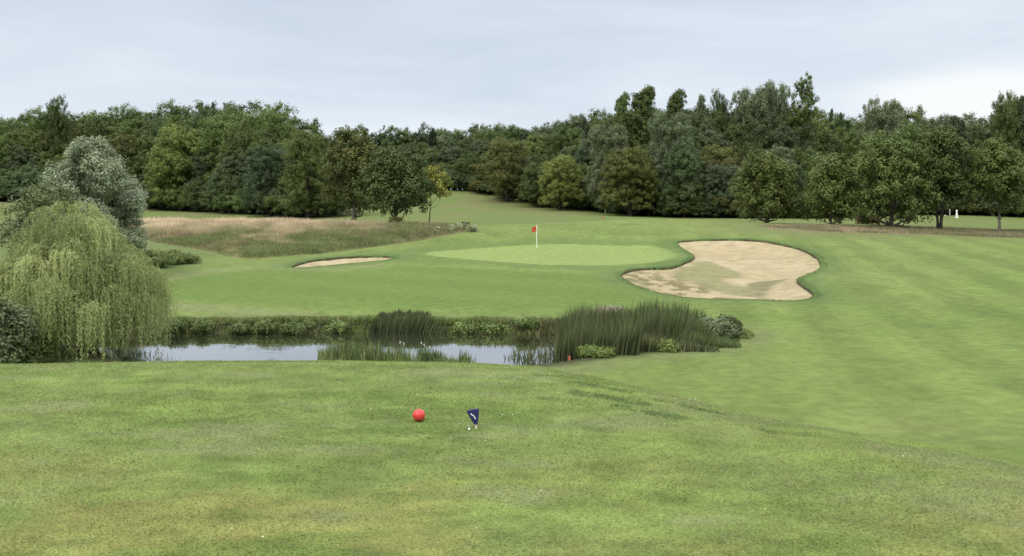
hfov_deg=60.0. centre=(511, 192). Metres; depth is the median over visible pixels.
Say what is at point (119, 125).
woodland tree
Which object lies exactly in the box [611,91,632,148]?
poplar
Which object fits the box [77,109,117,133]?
woodland tree
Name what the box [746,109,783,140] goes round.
woodland tree
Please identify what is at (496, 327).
bank herb
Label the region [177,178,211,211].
woodland shrub
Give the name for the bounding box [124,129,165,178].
woodland tree
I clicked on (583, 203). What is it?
woodland shrub
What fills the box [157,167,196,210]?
woodland shrub
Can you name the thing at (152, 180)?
woodland tree
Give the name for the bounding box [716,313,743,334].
dark bush
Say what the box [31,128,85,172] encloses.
woodland tree
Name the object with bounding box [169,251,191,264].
weed clump
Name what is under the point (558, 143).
woodland tree
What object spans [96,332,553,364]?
pond water
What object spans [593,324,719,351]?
reed bed
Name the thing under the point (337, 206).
woodland shrub
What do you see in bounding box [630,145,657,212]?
woodland tree
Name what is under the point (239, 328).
bank herb
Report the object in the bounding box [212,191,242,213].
woodland shrub
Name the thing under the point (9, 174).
woodland shrub
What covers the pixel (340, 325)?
bank herb
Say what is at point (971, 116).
woodland tree
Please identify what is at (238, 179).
woodland tree
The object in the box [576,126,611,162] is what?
woodland tree
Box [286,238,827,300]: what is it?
fringe grass
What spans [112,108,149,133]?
woodland tree
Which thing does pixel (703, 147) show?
woodland tree
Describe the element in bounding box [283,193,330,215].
woodland shrub
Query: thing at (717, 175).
woodland tree
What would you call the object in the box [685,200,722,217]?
woodland shrub
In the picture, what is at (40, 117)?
woodland tree
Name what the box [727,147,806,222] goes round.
lime tree
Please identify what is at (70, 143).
woodland tree
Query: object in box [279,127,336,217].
woodland tree
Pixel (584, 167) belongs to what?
woodland tree
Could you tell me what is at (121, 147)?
woodland tree
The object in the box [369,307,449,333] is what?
reed bed
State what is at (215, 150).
woodland tree
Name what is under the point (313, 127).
woodland tree
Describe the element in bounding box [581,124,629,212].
woodland tree
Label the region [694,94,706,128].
poplar
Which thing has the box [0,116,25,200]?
woodland tree
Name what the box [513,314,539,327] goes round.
bank herb
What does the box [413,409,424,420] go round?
tee marker
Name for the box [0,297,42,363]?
dark bush
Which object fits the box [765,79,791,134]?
poplar
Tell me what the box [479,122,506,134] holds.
woodland tree
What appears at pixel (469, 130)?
woodland tree
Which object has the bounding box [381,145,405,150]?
woodland tree
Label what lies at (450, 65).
sky
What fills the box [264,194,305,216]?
woodland shrub
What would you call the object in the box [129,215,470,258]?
rough grass
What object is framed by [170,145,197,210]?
woodland tree
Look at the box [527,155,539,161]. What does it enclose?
woodland tree
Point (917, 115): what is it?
woodland tree
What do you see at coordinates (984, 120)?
woodland tree
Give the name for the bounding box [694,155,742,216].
woodland tree
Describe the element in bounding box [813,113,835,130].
woodland tree
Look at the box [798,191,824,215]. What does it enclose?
woodland shrub
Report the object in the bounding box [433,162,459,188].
woodland tree
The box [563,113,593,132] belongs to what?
woodland tree
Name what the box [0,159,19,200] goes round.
woodland tree
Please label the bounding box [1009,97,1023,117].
woodland tree
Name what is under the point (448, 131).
woodland tree
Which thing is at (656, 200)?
woodland shrub
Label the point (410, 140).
woodland tree
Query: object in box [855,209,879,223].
brown bush
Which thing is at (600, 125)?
woodland tree
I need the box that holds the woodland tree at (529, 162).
[511,160,541,199]
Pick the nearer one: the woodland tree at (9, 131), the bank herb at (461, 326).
the bank herb at (461, 326)
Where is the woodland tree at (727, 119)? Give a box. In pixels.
[720,114,749,146]
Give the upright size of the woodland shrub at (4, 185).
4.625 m
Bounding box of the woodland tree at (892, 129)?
[868,119,916,149]
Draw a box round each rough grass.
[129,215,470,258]
[756,223,1023,237]
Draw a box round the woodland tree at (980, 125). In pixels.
[968,121,988,139]
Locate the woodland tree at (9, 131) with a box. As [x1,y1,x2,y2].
[5,123,36,139]
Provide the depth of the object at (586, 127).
184.68 m
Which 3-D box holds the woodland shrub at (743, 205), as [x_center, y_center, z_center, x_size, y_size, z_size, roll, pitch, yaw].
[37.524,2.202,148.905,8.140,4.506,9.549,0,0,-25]
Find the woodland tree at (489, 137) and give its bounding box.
[477,129,506,150]
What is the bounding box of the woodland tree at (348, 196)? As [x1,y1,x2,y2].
[328,170,363,214]
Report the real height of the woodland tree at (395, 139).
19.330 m
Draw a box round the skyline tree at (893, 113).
[855,95,905,165]
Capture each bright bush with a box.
[575,344,615,358]
[646,338,681,352]
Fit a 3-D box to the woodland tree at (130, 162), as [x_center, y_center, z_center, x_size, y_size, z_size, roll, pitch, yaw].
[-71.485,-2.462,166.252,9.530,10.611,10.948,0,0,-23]
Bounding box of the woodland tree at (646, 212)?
[631,162,654,213]
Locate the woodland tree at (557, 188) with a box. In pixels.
[537,154,584,209]
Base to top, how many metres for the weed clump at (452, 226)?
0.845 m
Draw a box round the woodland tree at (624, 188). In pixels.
[604,171,630,212]
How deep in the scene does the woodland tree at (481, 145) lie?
225.61 m
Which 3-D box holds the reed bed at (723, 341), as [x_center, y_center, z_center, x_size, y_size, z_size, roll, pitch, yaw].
[6.763,4.846,30.156,2.157,1.307,3.456,0,0,13]
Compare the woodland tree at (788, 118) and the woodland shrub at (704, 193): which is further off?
the woodland tree at (788, 118)
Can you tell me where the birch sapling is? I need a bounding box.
[423,165,452,221]
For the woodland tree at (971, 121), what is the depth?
191.65 m
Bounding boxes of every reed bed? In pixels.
[316,338,469,362]
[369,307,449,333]
[459,349,476,362]
[504,332,563,364]
[553,297,646,362]
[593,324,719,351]
[620,295,713,339]
[680,314,741,347]
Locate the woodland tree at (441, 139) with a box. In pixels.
[423,134,454,161]
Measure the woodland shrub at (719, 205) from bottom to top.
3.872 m
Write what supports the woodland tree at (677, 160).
on the ground at (910, 338)
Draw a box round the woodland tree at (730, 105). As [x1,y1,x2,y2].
[728,100,745,119]
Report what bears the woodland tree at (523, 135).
on the ground at (910, 338)
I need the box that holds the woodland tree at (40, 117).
[17,104,49,144]
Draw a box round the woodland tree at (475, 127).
[467,122,490,137]
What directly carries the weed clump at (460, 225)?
on the ground at (910, 338)
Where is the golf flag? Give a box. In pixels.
[532,226,536,246]
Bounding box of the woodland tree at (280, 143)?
[272,131,332,164]
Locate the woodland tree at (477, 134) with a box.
[466,131,494,145]
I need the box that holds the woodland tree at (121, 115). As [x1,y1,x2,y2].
[99,103,139,135]
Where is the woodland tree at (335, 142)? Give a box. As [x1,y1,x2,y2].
[312,135,349,213]
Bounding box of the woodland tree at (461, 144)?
[451,137,484,189]
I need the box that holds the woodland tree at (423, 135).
[410,122,431,146]
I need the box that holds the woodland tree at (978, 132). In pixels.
[965,127,992,152]
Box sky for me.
[0,0,1023,189]
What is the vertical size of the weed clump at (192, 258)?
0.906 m
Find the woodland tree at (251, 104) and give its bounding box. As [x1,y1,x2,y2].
[212,100,266,124]
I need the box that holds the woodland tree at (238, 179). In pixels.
[232,157,281,213]
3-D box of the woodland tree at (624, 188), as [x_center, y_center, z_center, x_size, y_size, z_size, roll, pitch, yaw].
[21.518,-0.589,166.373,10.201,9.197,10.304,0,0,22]
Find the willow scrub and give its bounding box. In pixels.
[697,315,742,337]
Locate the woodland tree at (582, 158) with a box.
[572,144,607,208]
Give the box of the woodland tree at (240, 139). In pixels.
[217,126,270,212]
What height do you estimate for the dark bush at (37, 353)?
1.308 m
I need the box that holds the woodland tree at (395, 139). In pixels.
[378,124,412,147]
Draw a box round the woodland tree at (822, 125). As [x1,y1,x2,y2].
[804,117,848,152]
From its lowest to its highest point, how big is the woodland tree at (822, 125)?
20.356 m
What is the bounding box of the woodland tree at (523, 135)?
[520,131,527,143]
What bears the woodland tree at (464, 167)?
on the ground at (910, 338)
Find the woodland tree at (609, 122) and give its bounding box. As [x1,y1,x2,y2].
[600,115,612,136]
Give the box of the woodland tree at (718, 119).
[690,109,725,137]
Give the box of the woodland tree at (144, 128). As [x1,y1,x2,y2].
[119,117,150,146]
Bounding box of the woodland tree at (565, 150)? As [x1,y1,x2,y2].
[554,146,580,165]
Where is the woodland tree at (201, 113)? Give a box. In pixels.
[189,100,247,209]
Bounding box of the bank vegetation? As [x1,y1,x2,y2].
[53,314,754,348]
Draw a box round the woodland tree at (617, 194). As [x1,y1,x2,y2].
[597,146,660,215]
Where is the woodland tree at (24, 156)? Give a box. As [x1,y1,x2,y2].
[0,144,47,199]
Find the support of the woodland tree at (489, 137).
on the ground at (910, 338)
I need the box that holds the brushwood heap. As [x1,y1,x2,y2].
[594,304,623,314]
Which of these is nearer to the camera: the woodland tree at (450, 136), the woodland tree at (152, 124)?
the woodland tree at (152, 124)
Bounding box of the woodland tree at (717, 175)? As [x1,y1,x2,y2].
[703,163,741,217]
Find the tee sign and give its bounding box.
[467,408,478,428]
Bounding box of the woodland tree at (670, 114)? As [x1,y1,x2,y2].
[658,108,693,132]
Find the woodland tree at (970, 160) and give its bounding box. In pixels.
[960,147,982,212]
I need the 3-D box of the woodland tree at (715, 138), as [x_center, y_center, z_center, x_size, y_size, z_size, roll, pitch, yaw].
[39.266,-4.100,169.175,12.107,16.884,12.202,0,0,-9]
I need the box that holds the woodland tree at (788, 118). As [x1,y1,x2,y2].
[770,113,800,154]
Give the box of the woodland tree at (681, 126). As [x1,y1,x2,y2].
[646,108,694,215]
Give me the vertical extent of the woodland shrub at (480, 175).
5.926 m
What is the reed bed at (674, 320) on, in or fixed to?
on the ground at (910, 338)
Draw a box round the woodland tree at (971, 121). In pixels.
[931,117,981,136]
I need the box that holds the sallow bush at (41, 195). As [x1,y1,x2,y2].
[0,179,87,254]
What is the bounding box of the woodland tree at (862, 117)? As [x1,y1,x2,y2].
[852,108,883,123]
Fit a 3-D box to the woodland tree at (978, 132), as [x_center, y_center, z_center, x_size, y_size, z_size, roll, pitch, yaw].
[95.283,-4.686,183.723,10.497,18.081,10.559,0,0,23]
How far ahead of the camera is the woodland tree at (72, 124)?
178.72 m
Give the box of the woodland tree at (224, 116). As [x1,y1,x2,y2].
[197,107,247,211]
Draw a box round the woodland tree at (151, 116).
[132,110,165,132]
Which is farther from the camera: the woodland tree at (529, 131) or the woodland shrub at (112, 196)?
the woodland tree at (529, 131)
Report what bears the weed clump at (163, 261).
on the ground at (910, 338)
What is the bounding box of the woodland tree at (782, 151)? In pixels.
[747,145,802,188]
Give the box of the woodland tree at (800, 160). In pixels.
[786,143,824,215]
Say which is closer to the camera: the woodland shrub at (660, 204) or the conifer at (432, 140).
the woodland shrub at (660, 204)
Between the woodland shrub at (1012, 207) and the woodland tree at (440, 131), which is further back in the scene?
the woodland tree at (440, 131)
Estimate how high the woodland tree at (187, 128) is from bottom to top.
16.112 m
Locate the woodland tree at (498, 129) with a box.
[492,123,520,133]
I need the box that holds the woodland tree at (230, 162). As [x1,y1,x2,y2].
[210,147,262,212]
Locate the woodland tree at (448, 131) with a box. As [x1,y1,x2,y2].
[436,128,459,189]
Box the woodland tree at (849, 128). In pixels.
[837,126,868,146]
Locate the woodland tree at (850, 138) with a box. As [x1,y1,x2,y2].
[829,129,866,159]
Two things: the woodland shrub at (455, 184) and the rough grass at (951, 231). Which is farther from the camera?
the woodland shrub at (455, 184)
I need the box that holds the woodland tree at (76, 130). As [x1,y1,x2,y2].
[72,123,109,140]
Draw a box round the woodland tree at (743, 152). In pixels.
[721,143,766,168]
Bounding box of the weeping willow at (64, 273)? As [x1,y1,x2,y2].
[0,200,184,362]
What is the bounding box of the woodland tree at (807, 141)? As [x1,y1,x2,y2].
[786,124,818,165]
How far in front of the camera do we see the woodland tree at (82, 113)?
182.78 m
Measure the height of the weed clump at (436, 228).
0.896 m
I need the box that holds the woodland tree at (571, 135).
[564,124,591,146]
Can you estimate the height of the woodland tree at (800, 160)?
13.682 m
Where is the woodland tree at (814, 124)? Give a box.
[792,114,821,146]
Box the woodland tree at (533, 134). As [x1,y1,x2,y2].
[529,129,541,145]
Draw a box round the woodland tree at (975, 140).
[974,132,1003,142]
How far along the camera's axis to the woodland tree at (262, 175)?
118.95 m
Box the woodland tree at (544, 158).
[531,150,565,180]
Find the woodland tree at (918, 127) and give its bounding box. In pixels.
[903,118,919,143]
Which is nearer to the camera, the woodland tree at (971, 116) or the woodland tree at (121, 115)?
the woodland tree at (121, 115)
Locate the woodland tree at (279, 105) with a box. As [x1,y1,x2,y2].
[243,100,299,133]
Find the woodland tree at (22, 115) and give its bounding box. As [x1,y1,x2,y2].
[12,113,41,128]
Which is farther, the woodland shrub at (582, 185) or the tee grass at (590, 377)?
the woodland shrub at (582, 185)
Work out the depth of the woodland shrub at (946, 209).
166.97 m
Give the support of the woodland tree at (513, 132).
on the ground at (910, 338)
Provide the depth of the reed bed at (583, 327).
28.00 m
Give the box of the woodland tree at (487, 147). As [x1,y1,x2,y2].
[484,137,505,152]
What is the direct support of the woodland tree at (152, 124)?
on the ground at (910, 338)
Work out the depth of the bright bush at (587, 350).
27.01 m
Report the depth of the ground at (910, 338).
7.45 m
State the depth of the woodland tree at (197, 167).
144.27 m
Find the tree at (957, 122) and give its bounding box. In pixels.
[943,115,967,141]
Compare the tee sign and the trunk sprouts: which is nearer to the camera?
the tee sign
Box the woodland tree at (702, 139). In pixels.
[688,119,721,152]
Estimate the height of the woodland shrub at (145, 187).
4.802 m
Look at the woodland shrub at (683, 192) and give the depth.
151.58 m
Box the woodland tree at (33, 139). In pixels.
[24,130,60,158]
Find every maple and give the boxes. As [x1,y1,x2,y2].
[316,125,386,220]
[845,119,944,226]
[912,124,975,228]
[963,138,1023,230]
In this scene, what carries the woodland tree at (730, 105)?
on the ground at (910, 338)
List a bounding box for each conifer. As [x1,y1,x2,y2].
[426,128,437,165]
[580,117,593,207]
[829,109,834,148]
[838,112,842,147]
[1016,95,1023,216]
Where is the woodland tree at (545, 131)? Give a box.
[532,125,558,153]
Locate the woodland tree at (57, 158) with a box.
[49,154,66,172]
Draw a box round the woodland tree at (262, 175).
[236,143,298,215]
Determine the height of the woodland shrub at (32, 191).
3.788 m
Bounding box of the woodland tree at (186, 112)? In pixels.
[181,100,219,130]
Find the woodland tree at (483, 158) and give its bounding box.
[479,154,493,164]
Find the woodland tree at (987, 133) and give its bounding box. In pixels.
[979,118,1017,212]
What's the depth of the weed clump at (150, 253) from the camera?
54.71 m
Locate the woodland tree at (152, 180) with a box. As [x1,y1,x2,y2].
[142,152,174,209]
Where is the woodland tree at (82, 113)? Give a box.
[75,111,91,124]
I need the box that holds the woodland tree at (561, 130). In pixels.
[542,122,578,156]
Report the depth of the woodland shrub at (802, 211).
149.75 m
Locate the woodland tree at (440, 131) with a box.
[434,128,456,189]
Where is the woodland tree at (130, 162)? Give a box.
[112,153,141,179]
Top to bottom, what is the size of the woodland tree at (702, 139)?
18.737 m
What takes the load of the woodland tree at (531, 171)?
on the ground at (910, 338)
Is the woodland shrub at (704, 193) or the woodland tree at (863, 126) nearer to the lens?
the woodland shrub at (704, 193)
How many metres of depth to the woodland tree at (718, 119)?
172.04 m
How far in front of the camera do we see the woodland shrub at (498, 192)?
201.71 m
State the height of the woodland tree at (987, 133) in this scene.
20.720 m
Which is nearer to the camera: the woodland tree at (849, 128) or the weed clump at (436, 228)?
the weed clump at (436, 228)
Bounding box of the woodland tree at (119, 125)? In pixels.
[110,117,149,135]
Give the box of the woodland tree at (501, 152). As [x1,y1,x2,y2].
[484,135,531,201]
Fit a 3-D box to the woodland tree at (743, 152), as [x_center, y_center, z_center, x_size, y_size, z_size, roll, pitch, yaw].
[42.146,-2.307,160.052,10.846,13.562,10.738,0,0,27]
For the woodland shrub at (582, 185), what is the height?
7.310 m
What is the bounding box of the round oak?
[352,146,438,219]
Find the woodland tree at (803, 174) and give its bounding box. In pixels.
[795,166,821,216]
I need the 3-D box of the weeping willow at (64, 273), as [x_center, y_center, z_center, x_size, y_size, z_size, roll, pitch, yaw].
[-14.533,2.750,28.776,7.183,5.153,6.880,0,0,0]
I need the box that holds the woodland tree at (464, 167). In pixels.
[451,157,483,189]
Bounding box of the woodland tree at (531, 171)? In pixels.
[515,162,557,206]
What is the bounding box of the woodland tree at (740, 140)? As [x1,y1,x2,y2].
[719,117,771,162]
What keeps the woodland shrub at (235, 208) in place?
on the ground at (910, 338)
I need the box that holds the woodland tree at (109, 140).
[93,135,123,204]
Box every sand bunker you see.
[293,256,392,267]
[621,239,819,300]
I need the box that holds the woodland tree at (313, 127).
[280,114,325,137]
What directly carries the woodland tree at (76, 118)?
on the ground at (910, 338)
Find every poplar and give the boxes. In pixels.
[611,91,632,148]
[624,84,657,211]
[663,88,690,133]
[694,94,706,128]
[731,82,773,140]
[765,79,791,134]
[787,73,822,151]
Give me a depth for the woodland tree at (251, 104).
155.25 m
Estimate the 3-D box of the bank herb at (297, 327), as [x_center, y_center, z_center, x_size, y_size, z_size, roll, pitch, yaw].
[-8.145,5.156,33.452,1.288,0.794,1.279,0,0,18]
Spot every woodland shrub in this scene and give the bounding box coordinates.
[0,166,40,201]
[0,176,11,199]
[0,179,25,201]
[1,183,37,201]
[10,164,53,198]
[17,184,45,200]
[99,188,124,207]
[105,194,122,205]
[125,184,166,208]
[130,165,164,206]
[141,188,167,209]
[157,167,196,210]
[162,182,199,211]
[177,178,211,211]
[182,169,214,210]
[197,191,233,212]
[200,170,223,212]
[209,173,248,212]
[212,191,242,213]
[226,188,264,214]
[232,179,272,214]
[249,185,291,216]
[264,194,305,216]
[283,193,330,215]
[285,181,343,215]
[303,193,351,216]
[434,168,458,189]
[445,181,467,190]
[448,171,464,189]
[450,175,471,190]
[456,171,482,187]
[468,180,488,192]
[469,170,491,191]
[476,181,492,193]
[491,185,509,195]
[561,175,595,209]
[569,194,593,209]
[578,192,603,211]
[579,174,597,209]
[610,201,646,213]
[627,188,664,215]
[652,198,681,216]
[653,179,674,215]
[662,178,706,216]
[662,197,705,217]
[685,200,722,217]
[687,183,724,216]
[709,179,732,216]
[710,198,735,217]
[712,196,757,217]
[760,195,806,217]
[785,205,809,216]
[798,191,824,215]
[922,202,940,214]
[928,199,960,214]
[937,196,974,214]
[953,199,983,214]
[965,187,995,215]
[972,201,1011,214]
[995,196,1023,216]
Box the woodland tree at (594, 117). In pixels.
[588,108,613,125]
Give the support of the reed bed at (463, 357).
in the pond water
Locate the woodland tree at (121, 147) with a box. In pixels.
[108,128,150,170]
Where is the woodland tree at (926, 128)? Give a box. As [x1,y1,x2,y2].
[917,122,929,137]
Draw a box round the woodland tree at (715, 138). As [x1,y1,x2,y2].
[696,128,743,149]
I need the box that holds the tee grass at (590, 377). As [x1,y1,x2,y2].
[0,359,1023,555]
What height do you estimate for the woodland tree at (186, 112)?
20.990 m
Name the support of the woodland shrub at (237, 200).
on the ground at (910, 338)
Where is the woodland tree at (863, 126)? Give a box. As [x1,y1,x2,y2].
[860,115,902,130]
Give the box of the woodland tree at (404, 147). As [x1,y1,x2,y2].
[398,144,424,159]
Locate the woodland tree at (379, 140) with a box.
[377,133,386,147]
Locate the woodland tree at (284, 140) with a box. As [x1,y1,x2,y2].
[277,129,321,163]
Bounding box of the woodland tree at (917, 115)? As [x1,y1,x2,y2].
[883,104,928,124]
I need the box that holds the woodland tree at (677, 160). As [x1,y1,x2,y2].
[659,133,706,217]
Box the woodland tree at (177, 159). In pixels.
[140,122,207,210]
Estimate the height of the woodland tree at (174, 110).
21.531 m
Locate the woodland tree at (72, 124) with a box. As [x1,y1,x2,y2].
[69,118,76,134]
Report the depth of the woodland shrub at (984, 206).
162.66 m
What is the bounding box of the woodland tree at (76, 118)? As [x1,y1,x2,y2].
[59,109,97,135]
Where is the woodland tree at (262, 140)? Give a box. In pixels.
[243,128,297,213]
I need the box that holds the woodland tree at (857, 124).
[835,120,866,129]
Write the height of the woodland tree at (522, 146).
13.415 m
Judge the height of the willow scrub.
1.371 m
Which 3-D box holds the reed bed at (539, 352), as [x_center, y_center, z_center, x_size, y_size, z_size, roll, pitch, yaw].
[0.733,4.989,28.103,2.037,1.021,2.646,0,0,0]
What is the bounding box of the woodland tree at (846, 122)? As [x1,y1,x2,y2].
[812,108,857,135]
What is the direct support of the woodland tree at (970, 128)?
on the ground at (910, 338)
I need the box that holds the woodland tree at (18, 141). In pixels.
[0,126,43,199]
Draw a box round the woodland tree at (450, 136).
[441,133,464,189]
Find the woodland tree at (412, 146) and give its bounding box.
[409,140,428,156]
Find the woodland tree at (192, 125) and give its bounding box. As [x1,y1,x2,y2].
[185,114,213,210]
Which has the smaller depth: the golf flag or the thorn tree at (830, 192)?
the golf flag
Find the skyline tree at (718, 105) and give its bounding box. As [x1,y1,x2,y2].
[709,88,730,131]
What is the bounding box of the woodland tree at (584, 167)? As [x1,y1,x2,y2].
[562,161,589,208]
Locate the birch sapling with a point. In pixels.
(434, 175)
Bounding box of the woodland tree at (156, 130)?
[139,117,183,186]
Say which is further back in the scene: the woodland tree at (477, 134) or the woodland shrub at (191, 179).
the woodland tree at (477, 134)
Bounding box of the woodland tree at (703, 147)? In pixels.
[675,146,707,215]
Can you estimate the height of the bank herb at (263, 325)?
0.832 m
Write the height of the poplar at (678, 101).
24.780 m
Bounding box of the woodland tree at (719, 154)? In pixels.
[698,141,742,214]
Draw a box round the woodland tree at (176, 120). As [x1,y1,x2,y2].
[152,111,197,208]
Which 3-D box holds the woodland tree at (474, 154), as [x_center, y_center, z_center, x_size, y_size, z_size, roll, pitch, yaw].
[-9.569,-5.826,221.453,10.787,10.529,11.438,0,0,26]
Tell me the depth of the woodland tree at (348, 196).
120.62 m
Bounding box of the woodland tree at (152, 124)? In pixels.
[138,115,175,156]
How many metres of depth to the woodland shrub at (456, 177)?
216.65 m
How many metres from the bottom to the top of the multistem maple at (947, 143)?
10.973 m
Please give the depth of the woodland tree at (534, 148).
209.84 m
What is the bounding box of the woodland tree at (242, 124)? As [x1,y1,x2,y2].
[213,109,270,169]
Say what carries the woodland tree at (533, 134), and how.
on the ground at (910, 338)
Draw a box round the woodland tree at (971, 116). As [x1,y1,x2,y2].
[941,111,983,123]
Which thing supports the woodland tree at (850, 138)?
on the ground at (910, 338)
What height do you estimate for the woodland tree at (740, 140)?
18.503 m
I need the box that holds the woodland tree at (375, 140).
[353,123,378,145]
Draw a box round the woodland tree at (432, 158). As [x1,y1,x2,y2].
[423,148,447,186]
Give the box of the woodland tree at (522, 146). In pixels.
[508,138,530,156]
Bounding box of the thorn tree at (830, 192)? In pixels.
[798,151,862,224]
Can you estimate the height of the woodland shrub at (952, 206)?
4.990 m
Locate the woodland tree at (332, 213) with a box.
[313,175,349,215]
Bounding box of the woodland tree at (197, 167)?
[185,142,221,211]
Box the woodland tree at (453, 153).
[437,146,467,189]
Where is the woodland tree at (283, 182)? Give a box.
[263,165,321,215]
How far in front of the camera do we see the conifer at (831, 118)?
177.77 m
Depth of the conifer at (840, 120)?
178.88 m
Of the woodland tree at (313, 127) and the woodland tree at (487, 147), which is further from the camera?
the woodland tree at (487, 147)
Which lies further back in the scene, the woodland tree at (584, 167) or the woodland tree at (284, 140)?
the woodland tree at (584, 167)
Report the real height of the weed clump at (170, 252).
1.302 m
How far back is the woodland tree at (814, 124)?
173.66 m
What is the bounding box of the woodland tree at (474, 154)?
[452,149,485,189]
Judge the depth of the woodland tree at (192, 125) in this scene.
156.82 m
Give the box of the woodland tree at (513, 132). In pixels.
[492,125,523,140]
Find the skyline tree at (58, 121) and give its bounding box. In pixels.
[38,93,72,170]
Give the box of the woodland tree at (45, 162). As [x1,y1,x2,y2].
[29,151,63,171]
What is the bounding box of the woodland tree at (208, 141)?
[192,114,235,211]
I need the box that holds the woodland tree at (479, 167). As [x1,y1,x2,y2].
[466,162,486,191]
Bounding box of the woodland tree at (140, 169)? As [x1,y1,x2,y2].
[127,152,157,207]
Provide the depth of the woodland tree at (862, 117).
202.40 m
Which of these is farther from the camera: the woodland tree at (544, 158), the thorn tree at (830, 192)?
the woodland tree at (544, 158)
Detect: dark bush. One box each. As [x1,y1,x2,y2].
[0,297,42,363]
[7,329,62,363]
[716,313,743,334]
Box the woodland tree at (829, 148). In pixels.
[813,131,847,157]
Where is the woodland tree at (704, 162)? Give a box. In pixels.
[677,157,712,216]
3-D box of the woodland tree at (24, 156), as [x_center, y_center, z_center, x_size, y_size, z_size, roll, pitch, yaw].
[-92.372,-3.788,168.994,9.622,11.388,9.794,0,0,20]
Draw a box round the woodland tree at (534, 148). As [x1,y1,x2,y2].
[523,132,550,159]
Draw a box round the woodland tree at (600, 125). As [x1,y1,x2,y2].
[588,116,611,131]
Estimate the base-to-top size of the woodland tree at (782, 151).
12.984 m
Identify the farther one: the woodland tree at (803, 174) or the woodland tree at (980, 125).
the woodland tree at (980, 125)
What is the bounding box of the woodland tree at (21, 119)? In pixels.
[0,114,37,199]
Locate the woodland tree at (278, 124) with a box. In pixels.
[246,106,297,212]
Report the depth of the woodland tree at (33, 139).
170.49 m
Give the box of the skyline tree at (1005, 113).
[989,90,1023,215]
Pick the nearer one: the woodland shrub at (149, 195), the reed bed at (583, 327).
the reed bed at (583, 327)
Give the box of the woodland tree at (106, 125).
[79,115,125,139]
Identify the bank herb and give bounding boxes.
[162,316,187,332]
[191,317,216,333]
[228,321,254,333]
[250,317,281,333]
[278,318,316,335]
[323,317,350,332]
[451,319,479,334]
[480,321,511,332]
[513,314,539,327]
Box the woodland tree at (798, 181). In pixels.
[779,159,808,217]
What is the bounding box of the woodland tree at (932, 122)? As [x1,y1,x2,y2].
[916,113,952,131]
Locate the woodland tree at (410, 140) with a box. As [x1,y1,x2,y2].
[397,131,427,147]
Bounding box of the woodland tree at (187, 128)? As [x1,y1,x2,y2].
[164,126,206,210]
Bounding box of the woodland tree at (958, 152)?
[955,146,976,168]
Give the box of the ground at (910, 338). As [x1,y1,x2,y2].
[0,190,1023,555]
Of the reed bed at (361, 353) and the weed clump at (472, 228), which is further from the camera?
the weed clump at (472, 228)
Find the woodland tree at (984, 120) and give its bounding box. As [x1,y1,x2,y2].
[974,116,989,124]
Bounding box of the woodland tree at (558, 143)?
[542,131,575,158]
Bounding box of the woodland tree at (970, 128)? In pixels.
[962,124,986,142]
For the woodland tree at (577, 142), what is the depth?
191.24 m
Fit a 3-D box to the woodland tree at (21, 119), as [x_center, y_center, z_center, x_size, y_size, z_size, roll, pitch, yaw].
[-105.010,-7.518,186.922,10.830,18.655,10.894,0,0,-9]
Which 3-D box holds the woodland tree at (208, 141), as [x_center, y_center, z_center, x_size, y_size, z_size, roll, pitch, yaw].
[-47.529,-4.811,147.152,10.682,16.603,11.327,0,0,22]
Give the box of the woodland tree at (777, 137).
[750,112,800,159]
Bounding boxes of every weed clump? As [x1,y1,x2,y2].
[138,247,163,259]
[145,254,174,267]
[150,248,180,264]
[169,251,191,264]
[180,254,203,262]
[433,226,443,230]
[448,224,458,230]
[457,223,468,229]
[466,224,479,231]
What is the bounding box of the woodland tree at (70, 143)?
[58,137,86,159]
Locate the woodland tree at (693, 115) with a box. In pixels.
[685,105,711,126]
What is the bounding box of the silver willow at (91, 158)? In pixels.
[10,135,149,253]
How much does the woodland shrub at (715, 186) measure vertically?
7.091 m
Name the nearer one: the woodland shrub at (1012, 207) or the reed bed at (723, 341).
the reed bed at (723, 341)
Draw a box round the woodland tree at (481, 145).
[469,139,491,156]
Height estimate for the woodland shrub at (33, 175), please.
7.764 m
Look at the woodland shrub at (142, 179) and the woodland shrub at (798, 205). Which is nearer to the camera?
the woodland shrub at (798, 205)
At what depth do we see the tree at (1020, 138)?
162.48 m
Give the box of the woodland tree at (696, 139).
[646,126,701,155]
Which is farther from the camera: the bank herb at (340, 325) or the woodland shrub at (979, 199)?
the woodland shrub at (979, 199)
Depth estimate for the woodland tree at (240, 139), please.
135.03 m
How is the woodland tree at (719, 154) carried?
on the ground at (910, 338)
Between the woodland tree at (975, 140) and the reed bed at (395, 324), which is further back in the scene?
the woodland tree at (975, 140)
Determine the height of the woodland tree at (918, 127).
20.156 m
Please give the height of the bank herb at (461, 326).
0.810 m
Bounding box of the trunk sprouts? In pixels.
[387,216,404,222]
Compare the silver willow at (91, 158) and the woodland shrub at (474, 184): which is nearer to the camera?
the silver willow at (91, 158)
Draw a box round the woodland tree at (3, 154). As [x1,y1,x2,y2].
[0,133,22,198]
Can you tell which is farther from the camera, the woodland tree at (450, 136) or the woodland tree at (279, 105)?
the woodland tree at (450, 136)
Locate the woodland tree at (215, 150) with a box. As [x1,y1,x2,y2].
[201,132,230,211]
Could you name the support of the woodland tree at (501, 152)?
on the ground at (910, 338)
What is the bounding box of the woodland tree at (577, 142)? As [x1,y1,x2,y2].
[566,137,581,161]
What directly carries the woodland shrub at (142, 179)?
on the ground at (910, 338)
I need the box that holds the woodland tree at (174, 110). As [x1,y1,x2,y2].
[155,99,194,121]
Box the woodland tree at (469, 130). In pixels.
[452,125,477,189]
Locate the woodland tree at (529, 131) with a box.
[516,125,541,141]
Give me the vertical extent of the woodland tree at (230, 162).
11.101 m
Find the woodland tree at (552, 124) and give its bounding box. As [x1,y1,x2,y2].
[534,120,564,131]

